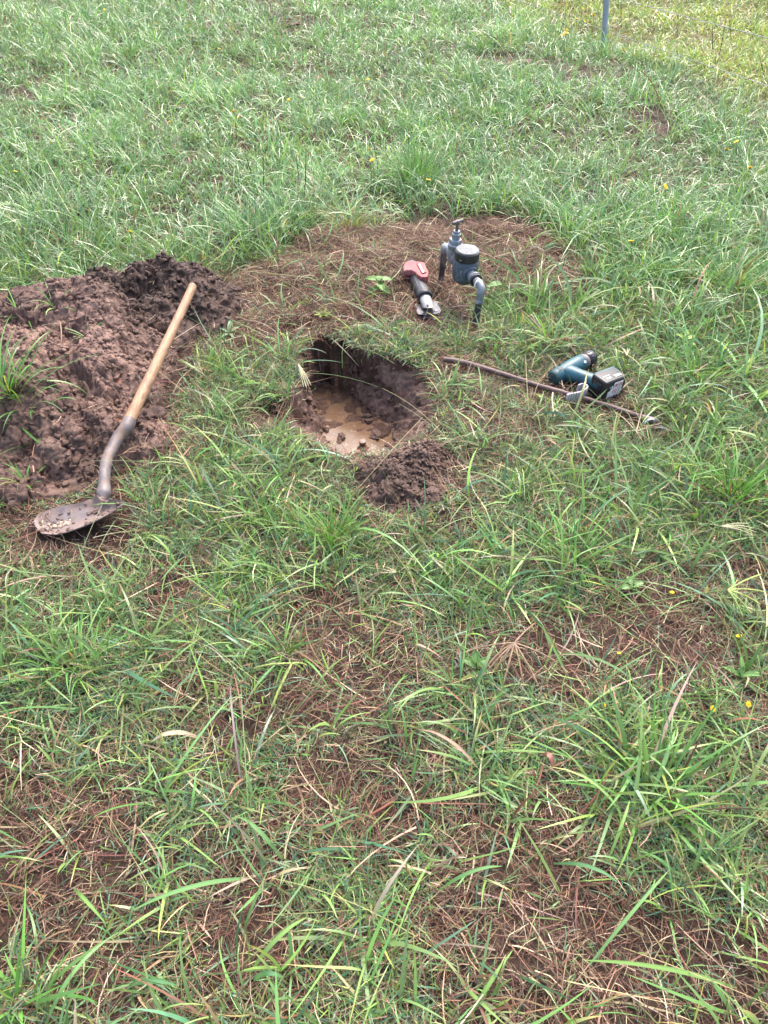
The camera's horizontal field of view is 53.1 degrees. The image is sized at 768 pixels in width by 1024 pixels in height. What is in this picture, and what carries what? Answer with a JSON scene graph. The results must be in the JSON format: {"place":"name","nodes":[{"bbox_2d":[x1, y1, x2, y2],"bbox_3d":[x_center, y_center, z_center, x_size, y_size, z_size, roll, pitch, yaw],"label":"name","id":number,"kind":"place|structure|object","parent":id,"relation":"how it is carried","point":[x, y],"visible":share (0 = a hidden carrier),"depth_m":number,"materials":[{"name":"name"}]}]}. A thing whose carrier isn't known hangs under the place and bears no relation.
{"place":"outdoors","nodes":[
{"label":"outdoors","id":0,"kind":"place"},
{"bbox_2d":[45,940,105,1023],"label":"long grass","id":1,"kind":"structure","parent":0,"point":[74,971],"depth_m":1.31,"materials":[{"name":"green plant"}]},
{"bbox_2d":[0,0,767,346],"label":"pasture grass","id":2,"kind":"structure","parent":0,"point":[120,90],"depth_m":4.58,"materials":[{"name":"green plant"}]},
{"bbox_2d":[0,0,767,1023],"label":"ground","id":3,"kind":"structure","parent":0,"point":[336,356],"depth_m":1.85,"materials":[{"name":"green plant"}]},
{"bbox_2d":[3,484,30,509],"bbox_3d":[-1.067,-0.037,2.252,0.079,0.066,0.062,-30,52,-28],"label":"soil clod","id":4,"kind":"object","parent":3,"relation":"on","point":[20,496],"visible":0.91,"depth_m":2.23,"materials":[{"name":"brown soil"}]},
{"bbox_2d":[0,881,118,1023],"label":"grass tuft","id":5,"kind":"object","parent":3,"relation":"on","point":[18,983],"visible":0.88,"depth_m":1.34,"materials":[{"name":"green plant"}]},
{"bbox_2d":[0,592,164,731],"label":"grass tuft","id":6,"kind":"object","parent":3,"relation":"on","point":[63,658],"visible":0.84,"depth_m":1.83,"materials":[{"name":"green plant"}]},
{"bbox_2d":[74,888,105,922],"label":"long grass","id":7,"kind":"structure","parent":3,"relation":"on","point":[86,900],"depth_m":1.40,"materials":[{"name":"green plant"}]},
{"bbox_2d":[0,251,250,507],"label":"soil heap","id":8,"kind":"object","parent":3,"relation":"on","point":[110,380],"visible":0.85,"depth_m":2.54,"materials":[{"name":"brown soil"}]},
{"bbox_2d":[4,286,31,327],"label":"grass tuft","id":9,"kind":"object","parent":8,"relation":"on","point":[14,305],"visible":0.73,"depth_m":2.64,"materials":[{"name":"green plant"}]},
{"bbox_2d":[0,462,46,489],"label":"grass tuft","id":10,"kind":"object","parent":8,"relation":"on","point":[18,472],"visible":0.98,"depth_m":2.27,"materials":[{"name":"green plant"}]},
{"bbox_2d":[0,314,93,457],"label":"grass tuft","id":11,"kind":"object","parent":8,"relation":"on","point":[3,369],"visible":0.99,"depth_m":2.34,"materials":[{"name":"green plant"}]},
{"bbox_2d":[32,282,75,312],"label":"grass tuft","id":12,"kind":"object","parent":8,"relation":"on","point":[49,301],"visible":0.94,"depth_m":2.65,"materials":[{"name":"green plant"}]},
{"bbox_2d":[66,310,99,338],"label":"grass tuft","id":13,"kind":"object","parent":8,"relation":"on","point":[86,327],"visible":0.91,"depth_m":2.60,"materials":[{"name":"green plant"}]},
{"bbox_2d":[31,283,196,534],"bbox_3d":[-0.729,-0.351,2.426,0.259,0.248,1.075,12,45,12],"label":"shovel","id":14,"kind":"object","parent":8,"relation":"on","point":[83,514],"visible":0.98,"depth_m":2.25,"materials":[{"name":"brown wood"}]},
{"bbox_2d":[79,457,190,527],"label":"grass tuft","id":15,"kind":"object","parent":3,"relation":"on","point":[155,482],"visible":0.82,"depth_m":2.25,"materials":[{"name":"green plant"}]},
{"bbox_2d":[127,978,175,988],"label":"long grass","id":16,"kind":"structure","parent":3,"relation":"on","point":[160,981],"depth_m":1.31,"materials":[{"name":"green plant"}]},
{"bbox_2d":[140,405,172,421],"bbox_3d":[-0.757,-0.319,2.549,0.105,0.050,0.097,27,43,10],"label":"soil clod","id":17,"kind":"object","parent":3,"relation":"on","point":[154,412],"visible":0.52,"depth_m":2.54,"materials":[{"name":"brown soil"}]},
{"bbox_2d":[153,435,172,452],"bbox_3d":[-0.704,-0.205,2.429,0.082,0.066,0.076,33,53,30],"label":"soil clod","id":18,"kind":"object","parent":3,"relation":"on","point":[170,441],"visible":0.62,"depth_m":2.40,"materials":[{"name":"brown soil"}]},
{"bbox_2d":[162,105,188,112],"bbox_3d":[-1.334,-2.572,4.914,0.169,0.040,0.110,0,44,0],"label":"earth mound","id":19,"kind":"object","parent":3,"relation":"on","point":[176,109],"visible":0.45,"depth_m":4.89,"materials":[{"name":"green plant"}]},
{"bbox_2d":[150,730,200,742],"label":"leaf litter","id":20,"kind":"object","parent":3,"relation":"on","point":[179,732],"visible":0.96,"depth_m":1.67,"materials":[{"name":"beige plant"}]},
{"bbox_2d":[131,876,247,910],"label":"long grass","id":21,"kind":"structure","parent":3,"relation":"on","point":[197,885],"depth_m":1.42,"materials":[{"name":"green plant"}]},
{"bbox_2d":[221,320,240,337],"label":"weed","id":22,"kind":"object","parent":3,"relation":"on","point":[229,325],"visible":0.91,"depth_m":2.92,"materials":[{"name":"green plant"}]},
{"bbox_2d":[230,686,242,791],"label":"long grass","id":23,"kind":"structure","parent":3,"relation":"on","point":[235,742],"depth_m":1.64,"materials":[{"name":"beige plant"}]},
{"bbox_2d":[192,187,292,244],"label":"grass tuft","id":24,"kind":"object","parent":3,"relation":"on","point":[243,217],"visible":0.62,"depth_m":3.55,"materials":[{"name":"green plant"}]},
{"bbox_2d":[240,817,282,858],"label":"long grass","id":25,"kind":"structure","parent":3,"relation":"on","point":[264,836],"depth_m":1.50,"materials":[{"name":"green plant"}]},
{"bbox_2d":[253,970,283,980],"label":"long grass","id":26,"kind":"structure","parent":3,"relation":"on","point":[261,974],"depth_m":1.32,"materials":[{"name":"green plant"}]},
{"bbox_2d":[208,609,329,689],"bbox_3d":[-0.232,0.336,1.816,0.273,0.096,0.244,27,50,25],"label":"grass tuft","id":27,"kind":"object","parent":3,"relation":"on","point":[299,644],"visible":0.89,"depth_m":1.84,"materials":[{"name":"green plant"}]},
{"bbox_2d":[251,917,306,972],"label":"long grass","id":28,"kind":"structure","parent":3,"relation":"on","point":[270,945],"depth_m":1.36,"materials":[{"name":"green plant"}]},
{"bbox_2d":[254,662,306,717],"bbox_3d":[-0.240,0.403,1.754,0.124,0.092,0.116,0,44,0],"label":"grass blade","id":29,"kind":"object","parent":3,"relation":"on","point":[284,677],"visible":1,"depth_m":1.74,"materials":[{"name":"green plant"}]},
{"bbox_2d":[252,364,310,411],"bbox_3d":[-0.338,-0.396,2.581,0.212,0.102,0.095,-33,53,-29],"label":"seed head","id":30,"kind":"object","parent":3,"relation":"on","point":[301,372],"visible":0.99,"depth_m":2.59},
{"bbox_2d":[223,475,340,548],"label":"grass tuft","id":31,"kind":"object","parent":3,"relation":"on","point":[244,510],"visible":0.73,"depth_m":2.18,"materials":[{"name":"green plant"}]},
{"bbox_2d":[226,166,357,235],"bbox_3d":[-0.416,-1.422,3.568,0.528,0.236,0.740,-22,48,-21],"label":"grass tuft","id":32,"kind":"object","parent":3,"relation":"on","point":[296,216],"visible":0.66,"depth_m":3.62,"materials":[{"name":"green plant"}]},
{"bbox_2d":[285,22,299,26],"bbox_3d":[-0.771,-4.101,6.477,0.138,0.036,0.079,8,44,8],"label":"earth mound","id":33,"kind":"object","parent":3,"relation":"on","point":[296,23],"visible":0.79,"depth_m":6.46,"materials":[{"name":"soil"}]},
{"bbox_2d":[303,161,305,207],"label":"grass stalk","id":34,"kind":"object","parent":3,"relation":"on","point":[305,178],"depth_m":3.69,"materials":[{"name":"green plant"}]},
{"bbox_2d":[314,308,331,316],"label":"weed","id":35,"kind":"object","parent":3,"relation":"on","point":[326,313],"visible":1,"depth_m":2.99,"materials":[{"name":"green plant"}]},
{"bbox_2d":[256,482,406,584],"bbox_3d":[-0.149,0.044,2.076,0.435,0.176,0.408,0,44,0],"label":"grass tuft","id":36,"kind":"object","parent":3,"relation":"on","point":[331,530],"visible":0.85,"depth_m":2.11,"materials":[{"name":"green plant"}]},
{"bbox_2d":[312,383,395,456],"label":"puddle water","id":37,"kind":"structure","parent":3,"relation":"on","point":[338,413],"depth_m":2.85,"materials":[{"name":"brown liquid"}]},
{"bbox_2d":[312,397,320,403],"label":"soil clod","id":38,"kind":"object","parent":37,"relation":"in","point":[316,400],"visible":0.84,"depth_m":2.96,"materials":[{"name":"brown soil"}]},
{"bbox_2d":[317,414,324,421],"bbox_3d":[-0.239,-0.350,2.888,0.033,0.019,0.046,0,44,0],"label":"soil clod","id":39,"kind":"object","parent":37,"relation":"in","point":[321,417],"visible":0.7,"depth_m":2.88,"materials":[{"name":"brown soil"}]},
{"bbox_2d":[337,432,344,439],"bbox_3d":[-0.155,-0.278,2.813,0.033,0.019,0.046,8,44,8],"label":"soil clod","id":40,"kind":"object","parent":37,"relation":"in","point":[341,436],"visible":1,"depth_m":2.80,"materials":[{"name":"brown soil"}]},
{"bbox_2d":[349,451,363,455],"bbox_3d":[-0.098,-0.204,2.737,0.054,0.022,0.039,8,44,8],"label":"soil clod","id":41,"kind":"object","parent":37,"relation":"in","point":[356,453],"visible":0.43,"depth_m":2.73,"materials":[{"name":"brown soil"}]},
{"bbox_2d":[359,439,365,445],"bbox_3d":[-0.077,-0.242,2.778,0.026,0.046,0.028,0,44,0],"label":"pipe stub","id":42,"kind":"object","parent":37,"relation":"in","point":[362,442],"visible":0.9,"depth_m":2.76,"materials":[{"name":"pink plastic"}]},
{"bbox_2d":[361,414,371,417],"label":"soil clod","id":43,"kind":"object","parent":37,"relation":"in","point":[366,415],"visible":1,"depth_m":2.89,"materials":[{"name":"brown soil"}]},
{"bbox_2d":[364,418,373,423],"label":"soil clod","id":44,"kind":"object","parent":37,"relation":"in","point":[369,420],"visible":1,"depth_m":2.87,"materials":[{"name":"brown soil"}]},
{"bbox_2d":[369,429,380,439],"bbox_3d":[-0.029,-0.285,2.821,0.047,0.026,0.065,13,45,13],"label":"soil clod","id":45,"kind":"object","parent":37,"relation":"in","point":[374,435],"visible":0.98,"depth_m":2.81,"materials":[{"name":"brown soil"}]},
{"bbox_2d":[283,350,433,458],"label":"hole wall","id":46,"kind":"structure","parent":3,"relation":"on","point":[400,385],"depth_m":2.82,"materials":[{"name":"soil"}]},
{"bbox_2d":[298,374,309,387],"bbox_3d":[-0.295,-0.470,2.754,0.062,0.060,0.069,-31,52,-28],"label":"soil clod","id":47,"kind":"object","parent":46,"relation":"on","point":[307,375],"visible":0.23,"depth_m":2.73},
{"bbox_2d":[307,180,409,236],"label":"grass tuft","id":48,"kind":"object","parent":3,"relation":"on","point":[350,220],"visible":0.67,"depth_m":3.60,"materials":[{"name":"green plant"}]},
{"bbox_2d":[298,359,425,454],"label":"fallen soil","id":49,"kind":"structure","parent":3,"relation":"on","point":[369,394],"depth_m":2.85,"materials":[{"name":"brown soil"}]},
{"bbox_2d":[364,275,393,294],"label":"weed","id":50,"kind":"object","parent":3,"relation":"on","point":[380,284],"visible":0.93,"depth_m":3.10,"materials":[{"name":"green plant"}]},
{"bbox_2d":[364,566,396,586],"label":"seed head","id":51,"kind":"object","parent":3,"relation":"on","point":[393,571],"visible":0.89,"depth_m":2.02},
{"bbox_2d":[0,0,767,1023],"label":"dead thatch","id":52,"kind":"object","parent":3,"relation":"on","point":[412,234],"visible":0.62,"depth_m":1.81,"materials":[{"name":"brown plant"}]},
{"bbox_2d":[345,438,458,521],"bbox_3d":[0.053,-0.042,2.384,0.438,0.315,0.448,0,44,0],"label":"soil heap","id":53,"kind":"object","parent":3,"relation":"on","point":[411,485],"visible":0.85,"depth_m":2.29,"materials":[{"name":"brown soil"}]},
{"bbox_2d":[345,120,488,202],"bbox_3d":[0.223,-1.779,3.893,0.759,0.307,0.622,18,47,18],"label":"grass tuft","id":54,"kind":"object","parent":3,"relation":"on","point":[408,162],"visible":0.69,"depth_m":3.92,"materials":[{"name":"green plant"}]},
{"bbox_2d":[376,134,458,183],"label":"grass tuft","id":55,"kind":"object","parent":3,"relation":"on","point":[420,157],"visible":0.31,"depth_m":4.08,"materials":[{"name":"green plant"}]},
{"bbox_2d":[403,260,440,319],"bbox_3d":[0.150,-0.908,3.117,0.103,0.091,0.375,-9,45,-9],"label":"cutting tool","id":56,"kind":"object","parent":3,"relation":"on","point":[423,293],"visible":0.94,"depth_m":3.09,"materials":[{"name":"red plastic"}]},
{"bbox_2d":[416,534,454,581],"bbox_3d":[0.122,0.112,2.073,0.048,0.072,0.231,-21,48,-21],"label":"seed head","id":57,"kind":"object","parent":3,"relation":"on","point":[435,561],"visible":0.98,"depth_m":2.01},
{"bbox_2d":[421,729,477,766],"bbox_3d":[0.139,0.504,1.665,0.148,0.044,0.007,24,49,23],"label":"grass blade","id":58,"kind":"object","parent":3,"relation":"on","point":[456,745],"visible":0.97,"depth_m":1.65,"materials":[{"name":"beige plant"}]},
{"bbox_2d":[438,219,484,328],"bbox_3d":[0.302,-0.928,3.006,0.099,0.380,0.380,-18,47,-18],"label":"water meter","id":59,"kind":"object","parent":3,"relation":"on","point":[463,259],"visible":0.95,"depth_m":2.92,"materials":[{"name":"blue metal"}]},
{"bbox_2d":[436,865,500,891],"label":"long grass","id":60,"kind":"structure","parent":3,"relation":"on","point":[462,875],"depth_m":1.44,"materials":[{"name":"green plant"}]},
{"bbox_2d":[462,650,485,676],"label":"weed","id":61,"kind":"object","parent":3,"relation":"on","point":[471,661],"visible":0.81,"depth_m":1.80,"materials":[{"name":"green plant"}]},
{"bbox_2d":[468,950,512,1017],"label":"long grass","id":62,"kind":"structure","parent":3,"relation":"on","point":[488,985],"depth_m":1.31,"materials":[{"name":"green plant"}]},
{"bbox_2d":[478,696,504,730],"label":"seed head","id":63,"kind":"object","parent":3,"relation":"on","point":[492,701],"visible":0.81,"depth_m":1.72},
{"bbox_2d":[487,281,503,298],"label":"weed","id":64,"kind":"object","parent":3,"relation":"on","point":[493,283],"visible":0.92,"depth_m":3.08,"materials":[{"name":"green plant"}]},
{"bbox_2d":[436,159,561,216],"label":"grass tuft","id":65,"kind":"object","parent":3,"relation":"on","point":[496,186],"visible":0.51,"depth_m":3.82,"materials":[{"name":"green plant"}]},
{"bbox_2d":[471,622,558,687],"bbox_3d":[0.319,0.354,1.798,0.187,0.101,0.153,-19,47,-19],"label":"seed head","id":66,"kind":"object","parent":3,"relation":"on","point":[513,645],"visible":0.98,"depth_m":1.77},
{"bbox_2d":[519,746,537,768],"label":"weed","id":67,"kind":"object","parent":3,"relation":"on","point":[535,763],"visible":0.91,"depth_m":1.66,"materials":[{"name":"green plant"}]},
{"bbox_2d":[542,752,554,771],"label":"leaf litter","id":68,"kind":"object","parent":3,"relation":"on","point":[550,757],"visible":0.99,"depth_m":1.63,"materials":[{"name":"plant"}]},
{"bbox_2d":[490,178,612,234],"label":"grass tuft","id":69,"kind":"object","parent":3,"relation":"on","point":[555,214],"visible":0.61,"depth_m":3.66,"materials":[{"name":"green plant"}]},
{"bbox_2d":[443,357,668,433],"bbox_3d":[0.577,-0.412,2.631,0.813,0.054,0.059,20,47,20],"label":"brown pipe","id":70,"kind":"object","parent":3,"relation":"on","point":[529,382],"visible":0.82,"depth_m":2.65,"materials":[{"name":"brown metal"}]},
{"bbox_2d":[535,394,612,420],"bbox_3d":[0.627,-0.347,2.565,0.286,0.053,0.054,19,47,19],"label":"seed head","id":71,"kind":"object","parent":3,"relation":"on","point":[538,396],"visible":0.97,"depth_m":2.55},
{"bbox_2d":[565,383,587,402],"bbox_3d":[0.656,-0.398,2.607,0.040,0.034,0.104,30,51,28],"label":"ribbed strip","id":72,"kind":"object","parent":3,"relation":"on","point":[577,393],"visible":0.86,"depth_m":2.60,"materials":[{"name":"grey plastic"}]},
{"bbox_2d":[479,489,690,651],"bbox_3d":[0.515,0.126,1.969,0.514,0.195,0.534,-14,46,-15],"label":"grass tuft","id":73,"kind":"object","parent":3,"relation":"on","point":[575,540],"visible":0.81,"depth_m":2.04,"materials":[{"name":"green plant"}]},
{"bbox_2d":[548,350,625,399],"bbox_3d":[0.716,-0.472,2.668,0.214,0.081,0.216,-29,51,-27],"label":"cordless drill","id":74,"kind":"object","parent":3,"relation":"on","point":[611,380],"visible":0.97,"depth_m":2.64,"materials":[{"name":"teal plastic"}]},
{"bbox_2d":[569,706,618,735],"bbox_3d":[0.490,0.466,1.711,0.182,0.062,0.032,-18,47,-18],"label":"seed head","id":75,"kind":"object","parent":3,"relation":"on","point":[583,721],"visible":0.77,"depth_m":1.69},
{"bbox_2d":[607,801,629,861],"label":"long grass","id":76,"kind":"structure","parent":3,"relation":"on","point":[619,833],"depth_m":1.50,"materials":[{"name":"green plant"}]},
{"bbox_2d":[542,170,695,238],"bbox_3d":[1.086,-1.464,3.626,0.756,0.222,0.635,0,44,0],"label":"grass tuft","id":77,"kind":"object","parent":3,"relation":"on","point":[626,207],"visible":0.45,"depth_m":3.66,"materials":[{"name":"green plant"}]},
{"bbox_2d":[620,347,629,363],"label":"seed head","id":78,"kind":"object","parent":3,"relation":"on","point":[626,353],"visible":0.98,"depth_m":2.70},
{"bbox_2d":[590,869,669,964],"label":"long grass","id":79,"kind":"structure","parent":3,"relation":"on","point":[628,917],"depth_m":1.39,"materials":[{"name":"green plant"}]},
{"bbox_2d":[621,575,643,590],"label":"weed","id":80,"kind":"object","parent":3,"relation":"on","point":[625,586],"visible":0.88,"depth_m":1.99,"materials":[{"name":"green plant"}]},
{"bbox_2d":[504,658,767,909],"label":"grass tuft","id":81,"kind":"object","parent":3,"relation":"on","point":[648,765],"visible":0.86,"depth_m":1.59,"materials":[{"name":"green plant"}]},
{"bbox_2d":[616,405,662,447],"bbox_3d":[0.851,-0.291,2.506,0.138,0.052,0.237,-7,44,-7],"label":"seed head","id":82,"kind":"object","parent":3,"relation":"on","point":[637,432],"visible":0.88,"depth_m":2.47},
{"bbox_2d":[518,0,767,85],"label":"wire fence","id":83,"kind":"object","parent":3,"relation":"on","point":[605,13],"visible":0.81,"depth_m":5.81,"materials":[{"name":"grey metal"}]},
{"bbox_2d":[572,224,715,300],"bbox_3d":[1.104,-1.085,3.223,0.626,0.204,0.706,26,49,24],"label":"grass tuft","id":84,"kind":"object","parent":3,"relation":"on","point":[668,262],"visible":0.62,"depth_m":3.25,"materials":[{"name":"green plant"}]},
{"bbox_2d":[585,960,736,988],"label":"long grass","id":85,"kind":"structure","parent":3,"relation":"on","point":[665,968],"depth_m":1.32,"materials":[{"name":"green plant"}]},
{"bbox_2d":[649,729,675,796],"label":"long grass","id":86,"kind":"structure","parent":3,"relation":"on","point":[664,762],"depth_m":1.60,"materials":[{"name":"green plant"}]},
{"bbox_2d":[605,523,754,569],"bbox_3d":[0.787,0.101,2.048,0.435,0.122,0.045,-10,45,-10],"label":"seed head","id":87,"kind":"object","parent":3,"relation":"on","point":[731,526],"visible":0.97,"depth_m":2.04},
{"bbox_2d":[610,175,751,247],"bbox_3d":[1.347,-1.431,3.577,0.730,0.240,0.642,0,44,0],"label":"grass tuft","id":88,"kind":"object","parent":3,"relation":"on","point":[678,214],"visible":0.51,"depth_m":3.59,"materials":[{"name":"green plant"}]},
{"bbox_2d":[599,574,763,618],"bbox_3d":[0.760,0.243,1.900,0.427,0.122,0.120,-7,44,-8],"label":"seed head","id":89,"kind":"object","parent":3,"relation":"on","point":[730,590],"visible":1,"depth_m":1.88},
{"bbox_2d":[675,330,696,350],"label":"weed","id":90,"kind":"object","parent":3,"relation":"on","point":[689,336],"visible":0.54,"depth_m":2.84,"materials":[{"name":"green plant"}]},
{"bbox_2d":[631,318,767,408],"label":"grass tuft","id":91,"kind":"object","parent":3,"relation":"on","point":[711,367],"visible":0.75,"depth_m":2.69,"materials":[{"name":"green plant"}]},
{"bbox_2d":[632,429,767,544],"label":"grass tuft","id":92,"kind":"object","parent":3,"relation":"on","point":[761,472],"visible":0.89,"depth_m":2.26,"materials":[{"name":"green plant"}]},
{"bbox_2d":[700,705,715,718],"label":"yellow flower","id":93,"kind":"object","parent":3,"relation":"on","point":[711,707],"visible":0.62,"depth_m":1.71,"materials":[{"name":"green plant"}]},
{"bbox_2d":[659,236,767,335],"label":"grass tuft","id":94,"kind":"object","parent":3,"relation":"on","point":[736,273],"visible":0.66,"depth_m":3.15,"materials":[{"name":"green plant"}]},
{"bbox_2d":[721,654,762,693],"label":"weed","id":95,"kind":"object","parent":3,"relation":"on","point":[741,674],"visible":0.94,"depth_m":1.80,"materials":[{"name":"green plant"}]},
{"bbox_2d":[503,59,531,67],"bbox_3d":[0.970,-3.276,5.631,0.237,0.057,0.154,0,44,0],"label":"earth mound","id":96,"kind":"object","parent":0,"point":[519,63],"visible":0.42,"depth_m":5.61,"materials":[{"name":"plant"}]},
{"bbox_2d":[553,861,617,882],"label":"long grass","id":97,"kind":"structure","parent":0,"point":[581,864],"depth_m":1.45,"materials":[{"name":"green plant"}]}
]}

